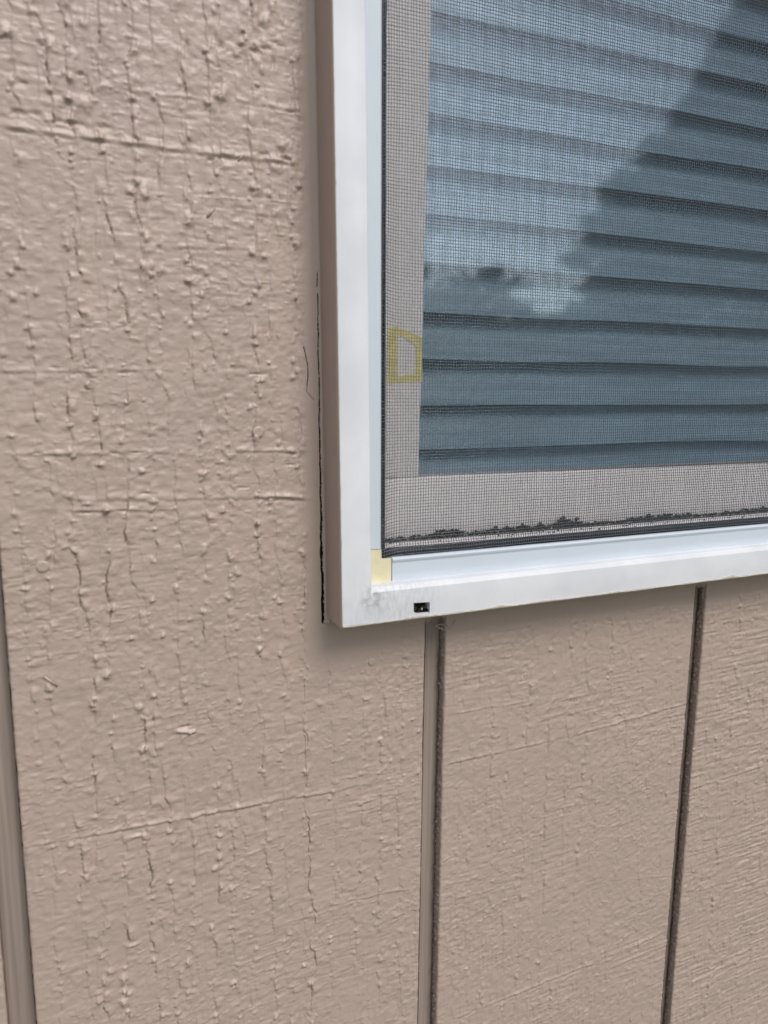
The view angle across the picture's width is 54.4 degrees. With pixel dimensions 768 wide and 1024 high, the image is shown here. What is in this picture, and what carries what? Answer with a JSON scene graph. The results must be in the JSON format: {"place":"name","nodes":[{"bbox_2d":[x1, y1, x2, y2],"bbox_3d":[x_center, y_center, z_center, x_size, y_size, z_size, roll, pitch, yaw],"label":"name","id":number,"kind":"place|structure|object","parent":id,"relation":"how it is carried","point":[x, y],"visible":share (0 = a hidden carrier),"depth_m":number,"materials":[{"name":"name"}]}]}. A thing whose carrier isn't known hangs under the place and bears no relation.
{"place":"outdoors","nodes":[
{"label":"outdoors","id":0,"kind":"place"},
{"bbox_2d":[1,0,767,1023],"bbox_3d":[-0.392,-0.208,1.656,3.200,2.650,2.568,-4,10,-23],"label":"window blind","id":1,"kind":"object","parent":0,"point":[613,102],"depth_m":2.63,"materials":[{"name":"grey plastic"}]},
{"label":"ground","id":2,"kind":"structure","parent":0,"visible":0},
{"bbox_2d":[0,0,767,1023],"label":"siding wall","id":3,"kind":"structure","parent":2,"relation":"on","point":[244,778],"depth_m":0.39,"materials":[{"name":"beige paint"}]},
{"bbox_2d":[315,0,767,627],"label":"window","id":4,"kind":"structure","parent":3,"relation":"attached to","point":[355,598],"depth_m":0.40,"materials":[{"name":"white plastic"}]},
{"bbox_2d":[365,0,767,582],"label":"insect screen","id":5,"kind":"object","parent":4,"relation":"attached to","point":[394,563],"visible":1,"depth_m":0.42,"materials":[{"name":"grey plastic"}]},
{"bbox_2d":[385,506,767,544],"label":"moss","id":6,"kind":"object","parent":4,"relation":"attached to","point":[528,527],"visible":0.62,"depth_m":0.47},
{"bbox_2d":[419,0,767,472],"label":"window blind","id":7,"kind":"object","parent":4,"relation":"attached to","point":[619,332],"depth_m":0.49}
]}

